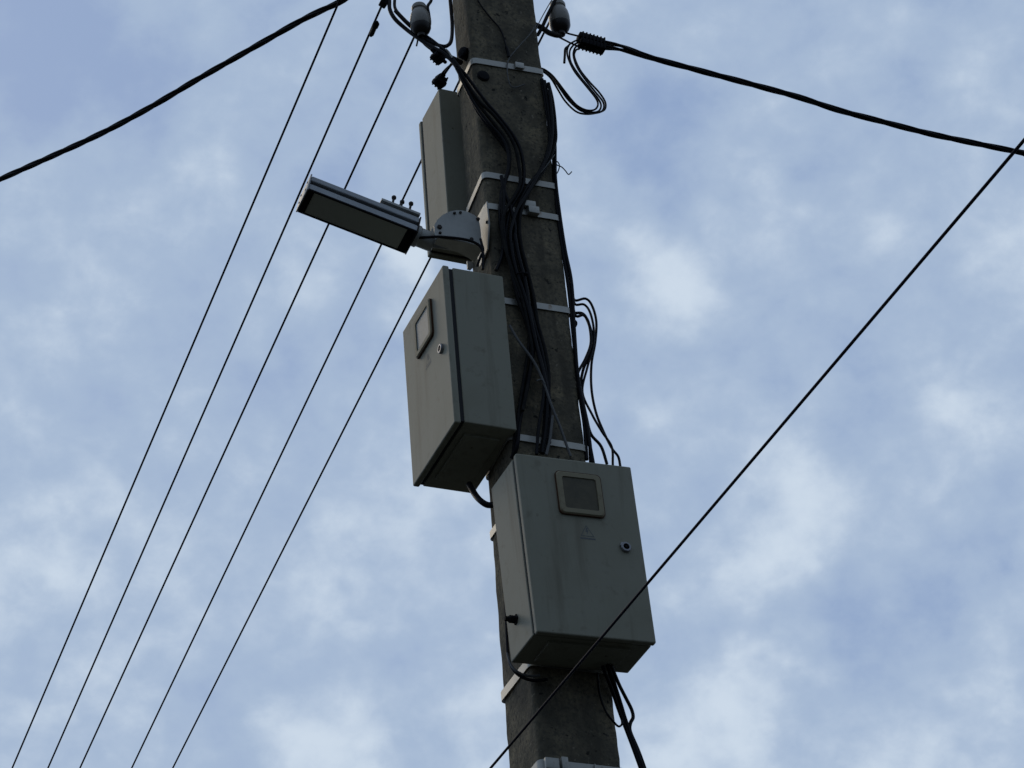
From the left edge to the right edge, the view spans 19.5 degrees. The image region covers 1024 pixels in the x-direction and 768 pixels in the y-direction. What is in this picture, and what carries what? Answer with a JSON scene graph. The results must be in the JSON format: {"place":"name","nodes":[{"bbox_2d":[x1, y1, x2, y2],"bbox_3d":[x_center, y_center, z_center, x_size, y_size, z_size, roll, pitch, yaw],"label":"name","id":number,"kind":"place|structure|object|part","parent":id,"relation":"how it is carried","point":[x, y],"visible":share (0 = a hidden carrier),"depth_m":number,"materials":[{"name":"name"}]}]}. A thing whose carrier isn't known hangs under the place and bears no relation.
{"place":"outdoors","nodes":[
{"label":"outdoors","id":0,"kind":"place"},
{"bbox_2d":[0,0,1023,767],"label":"sky","id":1,"kind":"structure","parent":0,"point":[854,598],"materials":[{"name":"blue"}]},
{"bbox_2d":[489,138,1023,767],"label":"overhead wire","id":2,"kind":"object","parent":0,"point":[911,272],"visible":1,"depth_m":4.42,"materials":[{"name":"black"}]},
{"bbox_3d":[-0.191,-0.900,8.559,0.022,0.023,0.074,9,-37,-20],"label":"tap lead","id":3,"kind":"object","parent":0,"visible":0},
{"bbox_2d":[432,72,447,89],"bbox_3d":[-0.208,-0.870,8.574,0.037,0.051,0.032,42,-44,-20],"label":"tap connector","id":4,"kind":"object","parent":3,"relation":"attached to","point":[439,81],"visible":1,"depth_m":8.56,"materials":[{"name":"black plastic"}]},
{"bbox_3d":[0.090,0.152,7.828,0.025,0.025,0.025,9,-37,-20],"label":"cable tie","id":5,"kind":"object","parent":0,"visible":0},
{"bbox_2d":[545,415,553,455],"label":"thin cable","id":6,"kind":"object","parent":5,"relation":"attached to","point":[550,436],"visible":1,"depth_m":7.82,"materials":[{"name":"grey plastic"}]},
{"label":"ground","id":7,"kind":"structure","parent":0,"visible":0},
{"bbox_2d":[453,0,619,767],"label":"utility pole","id":8,"kind":"object","parent":7,"relation":"on","point":[572,721],"visible":0.59,"depth_m":8.14,"materials":[{"name":"concrete"}]},
{"bbox_2d":[0,0,347,181],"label":"twisted cable","id":9,"kind":"object","parent":8,"relation":"attached to","point":[191,82],"visible":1,"depth_m":9.41,"materials":[{"name":"black plastic"}]},
{"bbox_2d":[12,0,340,767],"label":"overhead wire","id":10,"kind":"object","parent":8,"relation":"attached to","point":[184,364],"visible":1,"depth_m":9.80,"materials":[{"name":"black"}]},
{"bbox_2d":[47,0,384,767],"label":"overhead wire","id":11,"kind":"object","parent":8,"relation":"attached to","point":[219,378],"visible":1,"depth_m":9.89,"materials":[{"name":"black metal"}]},
{"bbox_2d":[369,21,378,36],"bbox_3d":[-0.407,-1.047,8.788,0.020,0.022,0.062,9,-37,-20],"label":"wire splice","id":12,"kind":"object","parent":11,"relation":"attached to","point":[375,25],"visible":1,"depth_m":8.78,"materials":[{"name":"black plastic"}]},
{"bbox_2d":[378,0,387,8],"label":"tap clamp","id":13,"kind":"object","parent":11,"relation":"attached to","point":[383,4],"visible":1,"depth_m":8.72,"materials":[{"name":"black plastic"}]},
{"bbox_2d":[131,80,458,767],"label":"overhead wire","id":14,"kind":"object","parent":8,"relation":"attached to","point":[355,298],"visible":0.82,"depth_m":10.46,"materials":[{"name":"black"}]},
{"bbox_2d":[296,174,489,269],"bbox_3d":[-0.332,-0.422,8.207,0.547,0.161,0.214,6,-36,-17],"label":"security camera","id":15,"kind":"object","parent":8,"relation":"attached to","point":[392,225],"visible":1,"depth_m":8.14,"materials":[{"name":"metal"}]},
{"bbox_2d":[419,235,484,269],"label":"lamp cable","id":16,"kind":"object","parent":15,"relation":"hanging from","point":[462,239],"visible":1,"depth_m":8.14,"materials":[{"name":"black plastic"}]},
{"bbox_2d":[476,238,483,266],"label":"lamp cable","id":17,"kind":"object","parent":15,"relation":"hanging from","point":[480,256],"visible":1,"depth_m":8.14,"materials":[{"name":"black plastic"}]},
{"bbox_2d":[410,1,462,64],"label":"insulator","id":18,"kind":"object","parent":8,"relation":"attached to","point":[420,22],"visible":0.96,"depth_m":8.61,"materials":[{"name":"ceramic"}]},
{"bbox_2d":[79,37,414,767],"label":"overhead wire","id":19,"kind":"object","parent":18,"relation":"attached to","point":[327,226],"visible":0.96,"depth_m":9.91,"materials":[{"name":"black"}]},
{"bbox_2d":[387,0,456,67],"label":"drop cable","id":20,"kind":"object","parent":18,"relation":"attached to","point":[419,39],"visible":1,"depth_m":8.61,"materials":[{"name":"black plastic"}]},
{"bbox_2d":[430,48,446,65],"bbox_3d":[-0.210,-0.943,8.574,0.062,0.042,0.033,42,-44,-20],"label":"tap connector","id":21,"kind":"object","parent":20,"relation":"attached to","point":[437,58],"visible":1,"depth_m":8.56,"materials":[{"name":"black plastic"}]},
{"bbox_2d":[455,65,531,333],"bbox_3d":[-0.036,-0.502,8.256,0.184,0.959,0.010,9,-37,-20],"label":"service cable","id":22,"kind":"object","parent":20,"relation":"hanging from","point":[478,92],"visible":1,"depth_m":8.40,"materials":[{"name":"black plastic"}]},
{"bbox_2d":[394,0,453,47],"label":"drop cable","id":23,"kind":"object","parent":18,"relation":"attached to","point":[407,23],"visible":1,"depth_m":8.66,"materials":[{"name":"black plastic"}]},
{"bbox_2d":[393,0,460,66],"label":"drop cable","id":24,"kind":"object","parent":18,"relation":"attached to","point":[437,44],"visible":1,"depth_m":8.58,"materials":[{"name":"black plastic"}]},
{"bbox_2d":[426,0,432,18],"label":"tie wire","id":25,"kind":"object","parent":18,"relation":"attached to","point":[429,4],"visible":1,"depth_m":8.68,"materials":[{"name":"black metal"}]},
{"bbox_2d":[419,89,471,264],"bbox_3d":[-0.081,-0.596,8.780,0.320,0.513,0.196,10,-38,-19],"label":"electrical cabinet","id":26,"kind":"object","parent":8,"relation":"attached to","point":[442,159],"visible":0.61,"depth_m":8.71,"materials":[{"name":"grey metal"}]},
{"bbox_3d":[-0.114,-0.547,8.846,0.320,0.511,0.026,10,-38,-19],"label":"door","id":27,"kind":"part","parent":26,"relation":"part of","materials":[{"name":"grey metal"}]},
{"bbox_2d":[403,265,515,492],"bbox_3d":[-0.143,-0.009,8.030,0.197,0.513,0.320,9,-37,-20],"label":"electrical cabinet","id":28,"kind":"object","parent":8,"relation":"attached to","point":[461,414],"visible":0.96,"depth_m":7.93,"materials":[{"name":"grey metal"}]},
{"bbox_3d":[-0.224,-0.023,8.001,0.027,0.511,0.320,9,-37,-20],"label":"door","id":29,"kind":"part","parent":28,"relation":"part of","materials":[{"name":"grey metal"}]},
{"bbox_2d":[466,481,493,507],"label":"outlet cable","id":30,"kind":"object","parent":28,"relation":"attached to","point":[478,498],"visible":0.91,"depth_m":7.78,"materials":[{"name":"black plastic"}]},
{"bbox_2d":[457,68,533,411],"bbox_3d":[-0.031,-0.407,8.175,0.166,1.163,0.010,9,-37,-20],"label":"service cable","id":31,"kind":"object","parent":28,"relation":"attached to","point":[505,129],"visible":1,"depth_m":8.18,"materials":[{"name":"black rubber"}]},
{"bbox_2d":[508,325,571,456],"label":"thin cable","id":32,"kind":"object","parent":28,"relation":"attached to","point":[544,385],"visible":1,"depth_m":7.91,"materials":[{"name":"grey plastic"}]},
{"bbox_2d":[467,95,510,271],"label":"service cable","id":33,"kind":"object","parent":8,"relation":"attached to","point":[500,260],"visible":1,"depth_m":8.27,"materials":[{"name":"black plastic"}]},
{"bbox_2d":[477,0,506,45],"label":"tie wire","id":34,"kind":"object","parent":8,"relation":"attached to","point":[495,23],"visible":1,"depth_m":8.67,"materials":[{"name":"black metal"}]},
{"bbox_2d":[490,525,495,540],"bbox_3d":[0.069,0.370,7.833,0.227,0.054,0.229,9,-37,-20],"label":"steel band","id":35,"kind":"object","parent":8,"relation":"attached to","point":[492,531],"visible":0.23,"depth_m":7.86,"materials":[{"name":"silver metal"}]},
{"bbox_2d":[457,58,543,96],"bbox_3d":[-0.045,-0.879,8.675,0.225,0.063,0.208,9,-37,-20],"label":"steel band","id":36,"kind":"object","parent":8,"relation":"attached to","point":[519,66],"visible":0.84,"depth_m":8.59,"materials":[{"name":"silver metal"}]},
{"bbox_2d":[505,46,509,57],"bbox_3d":[-0.013,-0.959,8.615,0.014,0.039,0.010,9,-37,-20],"label":"wire end","id":37,"kind":"object","parent":36,"relation":"attached to","point":[507,51],"visible":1,"depth_m":8.61,"materials":[{"name":"black rubber"}]},
{"bbox_2d":[506,24,536,87],"bbox_3d":[0.031,-0.951,8.631,0.114,0.266,0.004,9,-37,-20],"label":"tie wire","id":38,"kind":"object","parent":36,"relation":"attached to","point":[512,54],"visible":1,"depth_m":8.60,"materials":[{"name":"grey"}]},
{"bbox_2d":[466,172,554,211],"bbox_3d":[-0.013,-0.521,8.435,0.225,0.038,0.212,9,-37,-20],"label":"steel band","id":39,"kind":"object","parent":8,"relation":"attached to","point":[483,175],"visible":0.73,"depth_m":8.36,"materials":[{"name":"silver metal"}]},
{"bbox_2d":[500,175,551,443],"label":"service cable","id":40,"kind":"object","parent":39,"relation":"attached to","point":[515,231],"visible":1,"depth_m":8.04,"materials":[{"name":"black plastic"}]},
{"bbox_2d":[478,200,558,220],"bbox_3d":[-0.002,-0.440,8.372,0.226,0.058,0.228,9,-37,-20],"label":"steel band","id":41,"kind":"object","parent":8,"relation":"attached to","point":[532,209],"visible":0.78,"depth_m":8.29,"materials":[{"name":"silver metal"}]},
{"bbox_2d":[456,70,520,298],"bbox_3d":[-0.062,-0.561,8.277,0.139,0.788,0.009,9,-37,-20],"label":"service cable","id":42,"kind":"object","parent":41,"relation":"attached to","point":[494,129],"visible":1,"depth_m":8.37,"materials":[{"name":"black plastic"}]},
{"bbox_2d":[509,89,553,454],"bbox_3d":[0.081,-0.331,8.168,0.181,1.282,0.009,9,-37,-20],"label":"service cable","id":43,"kind":"object","parent":41,"relation":"attached to","point":[515,265],"visible":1,"depth_m":8.13,"materials":[{"name":"black plastic"}]},
{"bbox_2d":[517,82,557,451],"bbox_3d":[0.096,-0.342,8.194,0.160,1.302,0.011,9,-37,-20],"label":"service cable","id":44,"kind":"object","parent":41,"relation":"attached to","point":[529,279],"visible":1,"depth_m":8.17,"materials":[{"name":"black rubber"}]},
{"bbox_2d":[510,252,529,452],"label":"service cable","id":45,"kind":"object","parent":8,"relation":"attached to","point":[522,389],"visible":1,"depth_m":7.90,"materials":[{"name":"black rubber"}]},
{"bbox_2d":[510,80,550,458],"bbox_3d":[0.049,-0.338,8.195,0.226,1.327,0.037,9,-37,-20],"label":"service cable","id":46,"kind":"object","parent":8,"relation":"attached to","point":[517,439],"visible":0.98,"depth_m":8.25,"materials":[{"name":"black plastic"}]},
{"bbox_2d":[513,233,548,454],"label":"service cable","id":47,"kind":"object","parent":8,"relation":"attached to","point":[526,289],"visible":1,"depth_m":8.00,"materials":[{"name":"black plastic"}]},
{"bbox_2d":[516,79,548,264],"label":"service cable","id":48,"kind":"object","parent":8,"relation":"attached to","point":[545,113],"visible":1,"depth_m":8.54,"materials":[{"name":"black plastic"}]},
{"bbox_2d":[486,434,584,479],"bbox_3d":[0.054,0.208,7.943,0.227,0.037,0.225,9,-37,-20],"label":"steel band","id":49,"kind":"object","parent":8,"relation":"attached to","point":[556,443],"visible":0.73,"depth_m":7.86,"materials":[{"name":"silver metal"}]},
{"bbox_2d":[504,297,569,316],"bbox_3d":[0.020,-0.163,8.195,0.226,0.043,0.216,9,-37,-20],"label":"steel band","id":50,"kind":"object","parent":8,"relation":"attached to","point":[543,306],"visible":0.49,"depth_m":8.12,"materials":[{"name":"silver metal"}]},
{"bbox_2d":[512,230,544,452],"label":"service cable","id":51,"kind":"object","parent":50,"relation":"attached to","point":[543,411],"visible":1,"depth_m":7.86,"materials":[{"name":"black plastic"}]},
{"bbox_2d":[536,0,570,37],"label":"insulator","id":52,"kind":"object","parent":8,"relation":"attached to","point":[559,21],"visible":0.92,"depth_m":8.87,"materials":[{"name":"ceramic"}]},
{"bbox_2d":[172,22,548,767],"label":"overhead wire","id":53,"kind":"object","parent":52,"relation":"attached to","point":[312,490],"visible":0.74,"depth_m":10.68,"materials":[{"name":"black"}]},
{"bbox_2d":[536,0,551,29],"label":"tie wire","id":54,"kind":"object","parent":52,"relation":"attached to","point":[543,14],"visible":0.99,"depth_m":8.86,"materials":[{"name":"grey metal"}]},
{"bbox_2d":[537,0,556,35],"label":"jumper cable","id":55,"kind":"object","parent":52,"relation":"attached to","point":[546,17],"visible":0.98,"depth_m":8.87,"materials":[{"name":"black plastic"}]},
{"bbox_2d":[558,31,605,55],"bbox_3d":[0.207,-1.024,8.890,0.149,0.054,0.036,14,-39,-16],"label":"tension clamp","id":56,"kind":"object","parent":52,"relation":"attached to","point":[593,43],"visible":1,"depth_m":8.89,"materials":[{"name":"black plastic"}]},
{"bbox_2d":[541,39,598,110],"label":"loop cable","id":57,"kind":"object","parent":56,"relation":"hanging from","point":[580,79],"visible":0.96,"depth_m":8.75,"materials":[{"name":"black plastic"}]},
{"bbox_2d":[563,45,569,63],"bbox_3d":[0.160,-0.975,8.819,0.028,0.075,0.008,9,-37,-20],"label":"wire end","id":58,"kind":"object","parent":57,"relation":"attached to","point":[564,56],"visible":1,"depth_m":8.81,"materials":[{"name":"black rubber"}]},
{"bbox_2d":[543,41,601,112],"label":"loop cable","id":59,"kind":"object","parent":56,"relation":"hanging from","point":[571,47],"visible":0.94,"depth_m":8.77,"materials":[{"name":"black plastic"}]},
{"bbox_2d":[543,46,604,113],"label":"loop cable","id":60,"kind":"object","parent":56,"relation":"hanging from","point":[588,83],"visible":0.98,"depth_m":8.79,"materials":[{"name":"black plastic"}]},
{"bbox_2d":[543,48,606,114],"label":"loop cable","id":61,"kind":"object","parent":56,"relation":"hanging from","point":[592,85],"visible":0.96,"depth_m":8.78,"materials":[{"name":"black plastic"}]},
{"bbox_2d":[603,40,1023,155],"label":"twisted cable","id":62,"kind":"object","parent":56,"relation":"attached to","point":[610,45],"visible":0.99,"depth_m":8.98,"materials":[{"name":"black plastic"}]},
{"bbox_2d":[501,664,607,703],"bbox_3d":[0.106,0.762,7.568,0.231,0.050,0.242,9,-37,-20],"label":"steel band","id":63,"kind":"object","parent":8,"relation":"attached to","point":[511,683],"visible":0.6,"depth_m":7.49,"materials":[{"name":"silver metal"}]},
{"bbox_2d":[557,161,571,174],"bbox_3d":[0.144,-0.607,8.458,0.058,0.058,0.003,9,-37,-20],"label":"tie wire","id":64,"kind":"object","parent":8,"relation":"attached to","point":[563,168],"visible":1,"depth_m":8.46,"materials":[{"name":"blue"}]},
{"bbox_2d":[540,78,591,460],"bbox_3d":[0.150,-0.338,8.246,0.028,1.323,0.010,9,-37,-20],"label":"edge cable","id":65,"kind":"object","parent":8,"relation":"attached to","point":[570,276],"visible":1,"depth_m":8.22,"materials":[{"name":"black plastic"}]},
{"bbox_2d":[552,154,588,460],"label":"edge cable","id":66,"kind":"object","parent":8,"relation":"attached to","point":[571,320],"visible":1,"depth_m":8.18,"materials":[{"name":"black plastic"}]},
{"bbox_2d":[491,454,655,672],"bbox_3d":[0.137,0.454,7.514,0.350,0.513,0.197,7,-35,-21],"label":"electrical cabinet","id":67,"kind":"object","parent":8,"relation":"attached to","point":[573,571],"visible":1,"depth_m":7.43,"materials":[{"name":"grey metal"}]},
{"bbox_2d":[506,652,539,676],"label":"outlet cable","id":68,"kind":"object","parent":67,"relation":"attached to","point":[514,669],"visible":1,"depth_m":7.39,"materials":[{"name":"grey plastic"}]},
{"bbox_2d":[503,594,547,681],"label":"outlet cable","id":69,"kind":"object","parent":67,"relation":"attached to","point":[514,672],"visible":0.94,"depth_m":7.40,"materials":[{"name":"black plastic"}]},
{"bbox_3d":[0.181,0.410,7.456,0.320,0.511,0.027,7,-35,-21],"label":"door","id":70,"kind":"part","parent":67,"relation":"part of","materials":[{"name":"grey metal"}]},
{"bbox_2d":[596,672,622,727],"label":"outlet cable","id":71,"kind":"object","parent":67,"relation":"attached to","point":[606,712],"visible":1,"depth_m":7.42,"materials":[{"name":"black plastic"}]},
{"bbox_2d":[601,665,641,767],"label":"outlet cable","id":72,"kind":"object","parent":67,"relation":"hanging from","point":[607,678],"visible":1,"depth_m":7.45,"materials":[{"name":"black plastic"}]},
{"bbox_2d":[606,664,644,767],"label":"outlet cable","id":73,"kind":"object","parent":67,"relation":"hanging from","point":[612,680],"visible":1,"depth_m":7.45,"materials":[{"name":"black plastic"}]},
{"bbox_2d":[611,664,645,767],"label":"outlet cable","id":74,"kind":"object","parent":67,"relation":"hanging from","point":[624,695],"visible":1,"depth_m":7.47,"materials":[{"name":"black plastic"}]},
{"bbox_2d":[532,756,618,767],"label":"steel band","id":75,"kind":"object","parent":8,"relation":"attached to","point":[550,762],"visible":1,"depth_m":7.28,"materials":[{"name":"silver metal"}]},
{"bbox_2d":[575,312,592,462],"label":"edge cable","id":76,"kind":"object","parent":8,"relation":"attached to","point":[590,337],"visible":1,"depth_m":8.11,"materials":[{"name":"black plastic"}]},
{"bbox_2d":[577,386,594,462],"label":"edge cable","id":77,"kind":"object","parent":8,"relation":"attached to","point":[586,423],"visible":1,"depth_m":7.93,"materials":[{"name":"black plastic"}]},
{"bbox_2d":[576,311,607,464],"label":"edge cable","id":78,"kind":"object","parent":8,"relation":"attached to","point":[591,434],"visible":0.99,"depth_m":7.96,"materials":[{"name":"black plastic"}]},
{"bbox_2d":[575,303,613,464],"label":"edge cable","id":79,"kind":"object","parent":8,"relation":"attached to","point":[582,385],"visible":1,"depth_m":8.03,"materials":[{"name":"black plastic"}]},
{"bbox_2d":[569,280,621,465],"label":"edge cable","id":80,"kind":"object","parent":8,"relation":"attached to","point":[591,368],"visible":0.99,"depth_m":8.07,"materials":[{"name":"black plastic"}]},
{"bbox_3d":[0.022,-0.290,8.119,0.042,0.012,0.039,-3,-35,-4],"label":"cable tie","id":81,"kind":"object","parent":8,"relation":"attached to","visible":0},
{"bbox_2d":[455,67,533,344],"bbox_3d":[-0.050,-0.501,8.242,0.156,0.946,0.010,9,-37,-20],"label":"service cable","id":82,"kind":"object","parent":81,"relation":"attached to","point":[490,119],"visible":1,"depth_m":8.35,"materials":[{"name":"black rubber"}]}
]}

